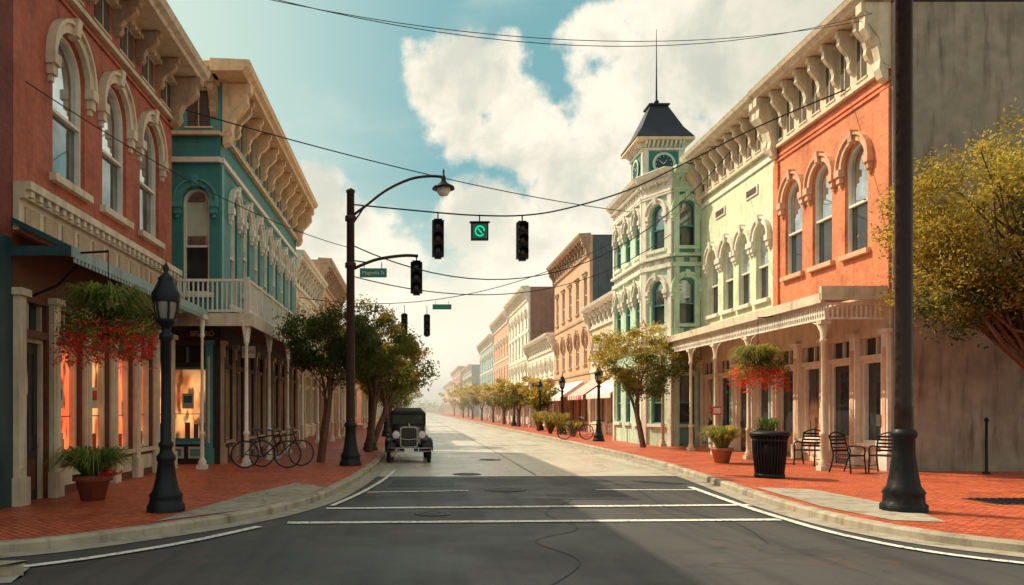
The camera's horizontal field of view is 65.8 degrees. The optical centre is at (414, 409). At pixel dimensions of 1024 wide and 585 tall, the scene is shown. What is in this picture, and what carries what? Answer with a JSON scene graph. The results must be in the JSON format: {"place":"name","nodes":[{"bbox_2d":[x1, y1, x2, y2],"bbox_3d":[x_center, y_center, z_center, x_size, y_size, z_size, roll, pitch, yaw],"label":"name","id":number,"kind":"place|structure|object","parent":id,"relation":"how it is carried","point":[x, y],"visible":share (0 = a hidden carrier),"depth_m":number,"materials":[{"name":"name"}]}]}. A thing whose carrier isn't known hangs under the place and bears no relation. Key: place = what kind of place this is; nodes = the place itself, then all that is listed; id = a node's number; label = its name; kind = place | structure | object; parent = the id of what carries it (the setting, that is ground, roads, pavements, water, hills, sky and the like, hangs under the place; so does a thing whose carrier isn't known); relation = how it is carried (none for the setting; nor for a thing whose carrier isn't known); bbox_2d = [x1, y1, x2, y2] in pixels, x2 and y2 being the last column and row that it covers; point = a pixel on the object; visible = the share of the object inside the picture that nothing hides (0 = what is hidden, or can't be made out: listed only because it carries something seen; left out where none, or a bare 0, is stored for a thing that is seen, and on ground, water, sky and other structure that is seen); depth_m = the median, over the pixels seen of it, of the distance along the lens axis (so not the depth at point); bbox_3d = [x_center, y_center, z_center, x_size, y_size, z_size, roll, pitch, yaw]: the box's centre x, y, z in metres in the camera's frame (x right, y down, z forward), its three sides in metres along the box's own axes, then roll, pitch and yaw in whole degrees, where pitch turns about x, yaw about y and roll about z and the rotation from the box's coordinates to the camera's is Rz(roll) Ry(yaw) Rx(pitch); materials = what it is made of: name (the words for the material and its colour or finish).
{"place":"outdoors","nodes":[
{"label":"outdoors","id":0,"kind":"place"},
{"bbox_2d":[0,0,11,508],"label":"walls","id":1,"kind":"structure","parent":0,"point":[5,253],"depth_m":12.83,"materials":[{"name":"brick"}]},
{"bbox_2d":[0,419,385,565],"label":"sidewalk","id":2,"kind":"structure","parent":0,"point":[124,503],"depth_m":15.43,"materials":[{"name":"brick"}]},
{"bbox_2d":[12,0,171,497],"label":"walls","id":3,"kind":"structure","parent":2,"relation":"on","point":[32,128],"depth_m":14.70,"materials":[{"name":"brick"}]},
{"bbox_2d":[11,287,177,506],"bbox_3d":[-6.720,-0.190,17.335,0.380,3.680,8.630,0,0,0],"label":"shopfront","id":4,"kind":"object","parent":3,"relation":"attached to","point":[27,483],"visible":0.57,"depth_m":15.33,"materials":[{"name":"brown wood"}]},
{"bbox_2d":[11,217,207,322],"bbox_3d":[-6.185,-2.565,17.245,1.030,1.270,8.510,0,0,0],"label":"awning","id":5,"kind":"object","parent":4,"relation":"attached to","point":[90,261],"visible":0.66,"depth_m":13.58,"materials":[{"name":"teal metal"}]},
{"bbox_2d":[41,250,161,370],"bbox_3d":[-5.177,-1.678,13.266,1.971,2.044,1.999,0,0,0],"label":"hanging flower basket","id":6,"kind":"object","parent":5,"relation":"hanging from","point":[108,304],"visible":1,"depth_m":12.97,"materials":[{"name":"red plant"}]},
{"bbox_2d":[13,0,182,284],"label":"trim","id":7,"kind":"structure","parent":3,"relation":"attached to","point":[38,207],"depth_m":15.97,"materials":[{"name":"stone"}]},
{"bbox_2d":[49,36,164,248],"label":"windows","id":8,"kind":"structure","parent":3,"relation":"attached to","point":[65,174],"depth_m":17.10,"materials":[{"name":"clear glass"}]},
{"bbox_2d":[66,0,210,128],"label":"cornice","id":9,"kind":"structure","parent":3,"relation":"attached to","point":[149,46],"depth_m":18.68,"materials":[{"name":"stone"}]},
{"bbox_2d":[44,445,142,500],"bbox_3d":[-5.764,1.141,13.995,1.923,0.958,1.935,0,0,0],"label":"potted fern","id":10,"kind":"object","parent":2,"relation":"on","point":[94,477],"visible":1,"depth_m":13.76,"materials":[{"name":"green plant"}]},
{"bbox_2d":[147,260,184,513],"bbox_3d":[-3.950,-0.390,12.450,0.600,4.020,0.600,0,0,0],"label":"street lamp","id":11,"kind":"object","parent":2,"relation":"on","point":[165,494],"visible":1,"depth_m":12.35,"materials":[{"name":"black metal"}]},
{"bbox_2d":[196,314,207,468],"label":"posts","id":12,"kind":"object","parent":2,"relation":"on","point":[202,462],"visible":0.98,"depth_m":21.16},
{"bbox_2d":[172,136,295,463],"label":"walls","id":13,"kind":"structure","parent":2,"relation":"on","point":[198,146],"depth_m":23.81,"materials":[{"name":"paint"}]},
{"bbox_2d":[172,157,297,312],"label":"trim","id":14,"kind":"structure","parent":13,"relation":"attached to","point":[281,257],"depth_m":25.43,"materials":[{"name":"paint"}]},
{"bbox_2d":[182,189,289,312],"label":"windows","id":15,"kind":"structure","parent":13,"relation":"attached to","point":[196,236],"depth_m":23.39,"materials":[{"name":"white glass"}]},
{"bbox_2d":[172,58,317,246],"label":"cornice","id":16,"kind":"structure","parent":13,"relation":"attached to","point":[232,91],"depth_m":25.93,"materials":[{"name":"beige metal"}]},
{"bbox_2d":[173,313,319,356],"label":"balcony","id":17,"kind":"structure","parent":13,"relation":"attached to","point":[260,327],"depth_m":21.61,"materials":[{"name":"brown wood"}]},
{"bbox_2d":[175,277,320,351],"bbox_3d":[-5.625,-3.140,29.900,2.110,1.040,16.500,0,0,0],"label":"railing","id":18,"kind":"object","parent":17,"relation":"on","point":[260,302],"visible":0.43,"depth_m":21.72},
{"bbox_2d":[175,340,299,463],"bbox_3d":[-8.190,-0.190,30.540,5.220,3.680,15.020,0,0,0],"label":"shopfront","id":19,"kind":"object","parent":2,"relation":"on","point":[187,405],"visible":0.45,"depth_m":23.40,"materials":[{"name":"brown wood"}]},
{"bbox_2d":[186,329,256,358],"bbox_3d":[-5.721,-1.960,23.593,2.220,0.820,0.689,0,0,-42],"label":"sign","id":20,"kind":"object","parent":19,"relation":"attached to","point":[250,347],"visible":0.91,"depth_m":23.08,"materials":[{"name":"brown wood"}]},
{"bbox_2d":[230,427,301,467],"bbox_3d":[-4.046,1.044,21.317,1.907,1.136,0.624,0,0,0],"label":"bicycle","id":21,"kind":"object","parent":2,"relation":"on","point":[262,456],"visible":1,"depth_m":21.34,"materials":[{"name":"metal"}]},
{"bbox_2d":[241,320,319,467],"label":"posts","id":22,"kind":"object","parent":2,"relation":"on","point":[246,330],"visible":0.63,"depth_m":25.16,"materials":[{"name":"wood"}]},
{"bbox_2d":[249,427,313,466],"bbox_3d":[-3.752,1.061,22.117,1.790,1.102,0.591,0,0,-37],"label":"bicycle","id":23,"kind":"object","parent":2,"relation":"on","point":[278,454],"visible":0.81,"depth_m":22.12,"materials":[{"name":"metal"}]},
{"bbox_2d":[296,288,315,436],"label":"walls","id":24,"kind":"structure","parent":2,"relation":"on","point":[303,299],"depth_m":46.05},
{"bbox_2d":[296,249,327,309],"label":"cornice","id":25,"kind":"structure","parent":24,"relation":"attached to","point":[311,283],"depth_m":44.49,"materials":[{"name":"paint"}]},
{"bbox_2d":[298,371,316,439],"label":"shopfront","id":26,"kind":"object","parent":2,"relation":"on","point":[311,430],"visible":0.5,"depth_m":47.03,"materials":[{"name":"brown glass"}]},
{"bbox_2d":[312,260,339,431],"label":"walls","id":27,"kind":"structure","parent":2,"relation":"on","point":[316,263],"depth_m":53.58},
{"bbox_2d":[318,257,345,309],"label":"cornice","id":28,"kind":"structure","parent":27,"relation":"attached to","point":[335,289],"depth_m":55.40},
{"bbox_2d":[272,297,387,461],"bbox_3d":[-2.735,-0.960,24.608,3.912,5.189,3.840,0,0,0],"label":"street tree","id":29,"kind":"object","parent":2,"relation":"on","point":[307,357],"visible":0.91,"depth_m":23.97,"materials":[{"name":"green plant"}]},
{"bbox_2d":[319,378,341,434],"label":"shopfront","id":30,"kind":"object","parent":2,"relation":"on","point":[335,424],"visible":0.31,"depth_m":59.23,"materials":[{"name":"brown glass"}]},
{"bbox_2d":[329,368,345,441],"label":"posts","id":31,"kind":"object","parent":2,"relation":"on","point":[332,439],"visible":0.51,"depth_m":42.75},
{"bbox_2d":[324,294,431,451],"bbox_3d":[-1.542,-1.379,30.095,4.417,6.034,4.718,0,0,0],"label":"street tree","id":32,"kind":"object","parent":2,"relation":"on","point":[375,373],"visible":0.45,"depth_m":29.37,"materials":[{"name":"green plant"}]},
{"bbox_2d":[355,347,433,420],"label":"street tree","id":33,"kind":"object","parent":2,"relation":"on","point":[413,383],"visible":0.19,"depth_m":49.89,"materials":[{"name":"green plant"}]},
{"bbox_2d":[339,169,454,465],"bbox_3d":[-0.506,-2.655,22.575,3.333,8.550,0.710,0,0,0],"label":"traffic signal pole","id":34,"kind":"object","parent":2,"relation":"on","point":[350,455],"visible":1,"depth_m":22.49,"materials":[{"name":"black metal"}]},
{"bbox_2d":[26,0,871,303],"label":"overhead wires","id":35,"kind":"object","parent":34,"relation":"attached to","point":[482,186],"visible":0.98,"depth_m":22.58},
{"bbox_2d":[432,213,443,258],"bbox_3d":[0.670,-4.995,22.460,0.340,1.310,0.480,0,0,0],"label":"traffic light","id":36,"kind":"object","parent":35,"relation":"hanging from","point":[437,238],"visible":1,"depth_m":22.46,"materials":[{"name":"black metal"}]},
{"bbox_2d":[469,216,489,240],"bbox_3d":[1.870,-5.240,22.555,0.580,0.740,0.210,0,0,0],"label":"signal sign","id":37,"kind":"object","parent":35,"relation":"attached to","point":[479,230],"visible":1,"depth_m":22.50,"materials":[{"name":"green metal"}]},
{"bbox_2d":[516,215,528,260],"bbox_3d":[3.100,-4.935,22.460,0.340,1.310,0.480,0,0,0],"label":"traffic light","id":38,"kind":"object","parent":35,"relation":"hanging from","point":[522,240],"visible":1,"depth_m":22.46,"materials":[{"name":"black metal"}]},
{"bbox_2d":[355,316,439,442],"bbox_3d":[-1.242,-1.472,38.155,5.000,6.269,4.668,0,0,0],"label":"street tree","id":39,"kind":"object","parent":2,"relation":"on","point":[401,385],"visible":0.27,"depth_m":37.90,"materials":[{"name":"green plant"}]},
{"bbox_2d":[166,0,843,409],"label":"sky","id":40,"kind":"structure","parent":0,"point":[547,121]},
{"bbox_2d":[0,412,1023,584],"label":"road","id":41,"kind":"structure","parent":0,"point":[281,551],"depth_m":10.21,"materials":[{"name":"asphalt"}]},
{"bbox_2d":[0,448,397,582],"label":"kerb","id":42,"kind":"structure","parent":41,"relation":"on","point":[11,571],"depth_m":11.16,"materials":[{"name":"concrete"}]},
{"bbox_2d":[385,408,432,461],"bbox_3d":[-0.235,0.850,26.925,1.662,1.800,3.780,0,0,0],"label":"vintage car","id":43,"kind":"object","parent":41,"relation":"on","point":[407,434],"visible":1,"depth_m":25.51,"materials":[{"name":"paint"}]},
{"bbox_2d":[24,470,1023,566],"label":"road marking","id":44,"kind":"object","parent":41,"relation":"on","point":[393,471],"visible":0.98,"depth_m":12.23,"materials":[{"name":"paint"}]},
{"bbox_2d":[429,412,1023,556],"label":"kerb","id":45,"kind":"structure","parent":41,"relation":"on","point":[868,527],"depth_m":12.29,"materials":[{"name":"concrete"}]},
{"bbox_2d":[529,411,584,436],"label":"shrub","id":46,"kind":"object","parent":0,"point":[552,420],"visible":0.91,"depth_m":50.26,"materials":[{"name":"green plant"}]},
{"bbox_2d":[695,425,747,462],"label":"potted grass","id":47,"kind":"object","parent":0,"point":[722,437],"depth_m":23.37,"materials":[{"name":"green plant"}]},
{"bbox_2d":[431,412,1023,540],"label":"sidewalk","id":48,"kind":"structure","parent":0,"point":[953,510],"depth_m":17.09,"materials":[{"name":"brick"}]},
{"bbox_2d":[454,385,481,418],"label":"street tree","id":49,"kind":"object","parent":48,"relation":"on","point":[464,402],"visible":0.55,"depth_m":130.02,"materials":[{"name":"yellow plant"}]},
{"bbox_2d":[463,365,479,416],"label":"walls","id":50,"kind":"structure","parent":48,"relation":"on","point":[475,372],"depth_m":172.00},
{"bbox_2d":[460,382,496,420],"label":"street tree","id":51,"kind":"object","parent":48,"relation":"on","point":[474,400],"visible":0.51,"depth_m":111.67,"materials":[{"name":"yellow plant"}]},
{"bbox_2d":[480,344,493,415],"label":"walls","id":52,"kind":"structure","parent":48,"relation":"on","point":[487,365],"depth_m":134.59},
{"bbox_2d":[476,334,493,354],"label":"cornice","id":53,"kind":"structure","parent":52,"relation":"attached to","point":[485,343],"depth_m":134.94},
{"bbox_2d":[471,377,505,421],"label":"street tree","id":54,"kind":"object","parent":48,"relation":"on","point":[483,396],"visible":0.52,"depth_m":96.17,"materials":[{"name":"yellow plant"}]},
{"bbox_2d":[480,381,516,423],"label":"street tree","id":55,"kind":"object","parent":48,"relation":"on","point":[495,400],"visible":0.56,"depth_m":83.68,"materials":[{"name":"green plant"}]},
{"bbox_2d":[494,322,508,419],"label":"walls","id":56,"kind":"structure","parent":48,"relation":"on","point":[502,349],"depth_m":112.88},
{"bbox_2d":[489,310,508,335],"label":"cornice","id":57,"kind":"structure","parent":56,"relation":"attached to","point":[499,322],"depth_m":113.20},
{"bbox_2d":[493,333,508,372],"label":"trim","id":58,"kind":"structure","parent":56,"relation":"attached to","point":[496,346],"depth_m":113.03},
{"bbox_2d":[488,376,536,426],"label":"street tree","id":59,"kind":"object","parent":48,"relation":"on","point":[514,398],"visible":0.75,"depth_m":72.84,"materials":[{"name":"green plant"}]},
{"bbox_2d":[509,287,554,423],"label":"walls","id":60,"kind":"structure","parent":48,"relation":"on","point":[540,304],"depth_m":86.20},
{"bbox_2d":[503,285,528,319],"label":"cornice","id":61,"kind":"structure","parent":60,"relation":"attached to","point":[514,304],"depth_m":93.91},
{"bbox_2d":[508,306,527,385],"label":"trim","id":62,"kind":"structure","parent":60,"relation":"attached to","point":[515,369],"depth_m":94.16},
{"bbox_2d":[509,317,526,383],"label":"windows","id":63,"kind":"structure","parent":60,"relation":"attached to","point":[513,359],"depth_m":97.05,"materials":[{"name":"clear glass"}]},
{"bbox_2d":[512,377,559,428],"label":"street tree","id":64,"kind":"object","parent":48,"relation":"on","point":[532,401],"visible":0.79,"depth_m":61.52,"materials":[{"name":"yellow plant"}]},
{"bbox_2d":[529,336,554,425],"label":"walls","id":65,"kind":"structure","parent":48,"relation":"on","point":[542,357],"depth_m":74.90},
{"bbox_2d":[522,332,554,361],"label":"cornice","id":66,"kind":"structure","parent":65,"relation":"attached to","point":[542,344],"depth_m":76.59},
{"bbox_2d":[528,356,553,384],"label":"trim","id":67,"kind":"structure","parent":65,"relation":"attached to","point":[546,366],"depth_m":76.21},
{"bbox_2d":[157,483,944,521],"bbox_3d":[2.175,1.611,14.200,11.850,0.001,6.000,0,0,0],"label":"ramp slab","id":68,"kind":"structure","parent":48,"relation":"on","point":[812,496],"depth_m":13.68,"materials":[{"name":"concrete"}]},
{"bbox_2d":[879,0,928,512],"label":"utility pole","id":69,"kind":"object","parent":68,"relation":"on","point":[903,490],"visible":0.98,"depth_m":12.39,"materials":[{"name":"black metal"}]},
{"bbox_2d":[553,381,588,431],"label":"shopfront","id":70,"kind":"object","parent":48,"relation":"on","point":[574,409],"visible":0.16,"depth_m":60.54,"materials":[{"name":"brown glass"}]},
{"bbox_2d":[545,380,583,400],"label":"awning","id":71,"kind":"object","parent":70,"relation":"attached to","point":[570,388],"visible":0.48,"depth_m":58.35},
{"bbox_2d":[557,417,593,439],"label":"bicycle","id":72,"kind":"object","parent":48,"relation":"on","point":[573,432],"visible":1,"depth_m":41.45,"materials":[{"name":"metal"}]},
{"bbox_2d":[555,235,613,430],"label":"walls","id":73,"kind":"structure","parent":48,"relation":"on","point":[600,285],"depth_m":58.73,"materials":[{"name":"brick"}]},
{"bbox_2d":[546,233,590,286],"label":"cornice","id":74,"kind":"structure","parent":73,"relation":"attached to","point":[577,246],"depth_m":61.28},
{"bbox_2d":[555,277,586,372],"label":"windows","id":75,"kind":"structure","parent":73,"relation":"attached to","point":[562,323],"depth_m":63.40,"materials":[{"name":"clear glass"}]},
{"bbox_2d":[554,271,588,379],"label":"trim","id":76,"kind":"structure","parent":73,"relation":"attached to","point":[576,332],"depth_m":62.21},
{"bbox_2d":[593,363,604,441],"bbox_3d":[9.300,-0.390,39.600,0.600,4.020,0.600,0,0,0],"label":"street lamp","id":77,"kind":"object","parent":48,"relation":"on","point":[598,436],"visible":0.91,"depth_m":39.50,"materials":[{"name":"black metal"}]},
{"bbox_2d":[588,395,612,433],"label":"shopfront","id":78,"kind":"object","parent":48,"relation":"on","point":[606,429],"visible":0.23,"depth_m":52.72,"materials":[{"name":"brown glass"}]},
{"bbox_2d":[567,377,612,399],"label":"awning","id":79,"kind":"object","parent":78,"relation":"attached to","point":[588,389],"visible":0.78,"depth_m":49.50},
{"bbox_2d":[590,321,612,434],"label":"walls","id":80,"kind":"structure","parent":48,"relation":"on","point":[603,328],"depth_m":52.44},
{"bbox_2d":[579,290,612,332],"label":"cornice","id":81,"kind":"structure","parent":80,"relation":"attached to","point":[597,313],"depth_m":52.03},
{"bbox_2d":[584,318,706,447],"bbox_3d":[9.680,-1.075,33.541,4.983,5.427,4.803,0,0,0],"label":"street tree","id":82,"kind":"object","parent":48,"relation":"on","point":[630,383],"visible":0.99,"depth_m":32.80,"materials":[{"name":"green plant"}]},
{"bbox_2d":[615,192,700,445],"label":"walls","id":83,"kind":"structure","parent":48,"relation":"on","point":[625,433],"depth_m":35.75,"materials":[{"name":"paint"}]},
{"bbox_2d":[605,164,695,225],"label":"cornice","id":84,"kind":"structure","parent":83,"relation":"attached to","point":[629,200],"depth_m":35.36,"materials":[{"name":"paint"}]},
{"bbox_2d":[611,189,701,445],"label":"trim","id":85,"kind":"structure","parent":83,"relation":"attached to","point":[670,285],"depth_m":34.46,"materials":[{"name":"paint"}]},
{"bbox_2d":[613,201,699,426],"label":"windows","id":86,"kind":"structure","parent":83,"relation":"attached to","point":[686,284],"depth_m":34.72,"materials":[{"name":"clear glass"}]},
{"bbox_2d":[621,136,694,181],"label":"tower","id":87,"kind":"structure","parent":83,"relation":"on","point":[644,154],"depth_m":36.74,"materials":[{"name":"green wood"}]},
{"bbox_2d":[621,103,693,155],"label":"tower roof","id":88,"kind":"structure","parent":87,"relation":"on","point":[659,119],"depth_m":36.98,"materials":[{"name":"metal"}]},
{"bbox_2d":[701,155,774,450],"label":"walls","id":89,"kind":"structure","parent":48,"relation":"on","point":[740,210],"depth_m":30.44,"materials":[{"name":"paint"}]},
{"bbox_2d":[679,94,768,205],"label":"cornice","id":90,"kind":"structure","parent":89,"relation":"attached to","point":[747,149],"depth_m":30.40,"materials":[{"name":"paint"}]},
{"bbox_2d":[697,355,771,451],"bbox_3d":[12.520,-0.240,30.735,0.380,3.780,7.130,0,0,0],"label":"shopfront","id":91,"kind":"object","parent":89,"relation":"attached to","point":[764,403],"visible":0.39,"depth_m":31.37,"materials":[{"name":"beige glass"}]},
{"bbox_2d":[700,157,771,276],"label":"trim","id":92,"kind":"structure","parent":89,"relation":"attached to","point":[751,232],"depth_m":30.18,"materials":[{"name":"paint"}]},
{"bbox_2d":[705,225,769,319],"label":"windows","id":93,"kind":"structure","parent":89,"relation":"attached to","point":[763,297],"depth_m":30.14,"materials":[{"name":"white glass"}]},
{"bbox_2d":[749,431,789,478],"bbox_3d":[8.420,1.070,18.600,0.900,1.100,0.895,0,0,0],"label":"trash can","id":94,"kind":"object","parent":48,"relation":"on","point":[769,451],"visible":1,"depth_m":18.32,"materials":[{"name":"black metal"}]},
{"bbox_2d":[752,417,784,430],"bbox_3d":[11.607,0.936,25.805,1.245,1.367,1.193,0,0,0],"label":"potted fern","id":95,"kind":"object","parent":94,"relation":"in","point":[767,424],"visible":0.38,"depth_m":25.57,"materials":[{"name":"green plant"}]},
{"bbox_2d":[657,286,887,470],"bbox_3d":[11.510,-0.825,27.654,1.740,4.890,14.308,0,0,0],"label":"street porch","id":96,"kind":"object","parent":48,"relation":"on","point":[745,328],"visible":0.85,"depth_m":23.05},
{"bbox_2d":[722,316,793,393],"bbox_3d":[10.267,-1.615,23.417,2.049,2.344,2.070,0,0,0],"label":"hanging flower basket","id":97,"kind":"object","parent":96,"relation":"hanging from","point":[758,355],"visible":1,"depth_m":23.08,"materials":[{"name":"green plant"}]},
{"bbox_2d":[793,429,820,465],"bbox_3d":[11.391,1.100,22.633,0.665,1.055,0.615,0,0,-38],"label":"metal armchair","id":98,"kind":"object","parent":48,"relation":"on","point":[814,445],"visible":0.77,"depth_m":22.71,"materials":[{"name":"black metal"}]},
{"bbox_2d":[828,431,866,473],"bbox_3d":[11.027,1.100,19.997,0.615,1.055,0.665,0,0,-26],"label":"metal armchair","id":99,"kind":"object","parent":48,"relation":"on","point":[848,455],"visible":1,"depth_m":20.07,"materials":[{"name":"black metal"}]},
{"bbox_2d":[868,432,891,472],"bbox_3d":[11.991,1.100,19.933,0.665,1.055,0.615,0,0,-38],"label":"metal armchair","id":100,"kind":"object","parent":48,"relation":"on","point":[877,449],"visible":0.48,"depth_m":20.13,"materials":[{"name":"black metal"}]},
{"bbox_2d":[775,2,1023,470],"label":"walls","id":101,"kind":"structure","parent":48,"relation":"on","point":[968,68],"depth_m":20.48,"materials":[{"name":"orange brick"}]},
{"bbox_2d":[748,0,893,159],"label":"cornice","id":102,"kind":"structure","parent":101,"relation":"attached to","point":[814,64],"depth_m":23.09,"materials":[{"name":"paint"}]},
{"bbox_2d":[780,142,870,281],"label":"windows","id":103,"kind":"structure","parent":101,"relation":"attached to","point":[857,195],"depth_m":24.04,"materials":[{"name":"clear glass"}]},
{"bbox_2d":[773,76,890,305],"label":"trim","id":104,"kind":"structure","parent":101,"relation":"attached to","point":[834,177],"depth_m":22.86,"materials":[{"name":"orange stone"}]},
{"bbox_2d":[772,328,892,470],"bbox_3d":[12.520,-0.240,23.875,0.380,3.780,6.750,0,0,0],"label":"shopfront","id":105,"kind":"object","parent":101,"relation":"attached to","point":[876,392],"visible":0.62,"depth_m":23.06,"materials":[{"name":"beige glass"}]},
{"bbox_2d":[913,0,1023,1],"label":"roof","id":106,"kind":"structure","parent":101,"relation":"on","point":[968,0],"depth_m":20.54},
{"bbox_2d":[857,97,1023,369],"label":"oak tree","id":107,"kind":"object","parent":48,"relation":"on","point":[976,287],"visible":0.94,"depth_m":16.94,"materials":[{"name":"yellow plant"}]},
{"bbox_2d":[982,417,990,473],"bbox_3d":[14.300,0.910,19.600,0.180,1.420,0.180,0,0,0],"label":"bollard","id":108,"kind":"object","parent":48,"relation":"on","point":[986,420],"visible":1,"depth_m":19.57,"materials":[{"name":"black metal"}]},
{"bbox_2d":[961,498,1023,504],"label":"drain grate","id":109,"kind":"object","parent":48,"relation":"on","point":[1010,501],"visible":0.98,"depth_m":13.71,"materials":[{"name":"black metal"}]},
{"label":"ground","id":110,"kind":"structure","parent":0,"visible":0},
{"bbox_2d":[403,398,443,411],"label":"distant trees","id":111,"kind":"object","parent":110,"relation":"on","point":[427,406],"visible":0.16,"depth_m":412.94,"materials":[{"name":"grey plant"}]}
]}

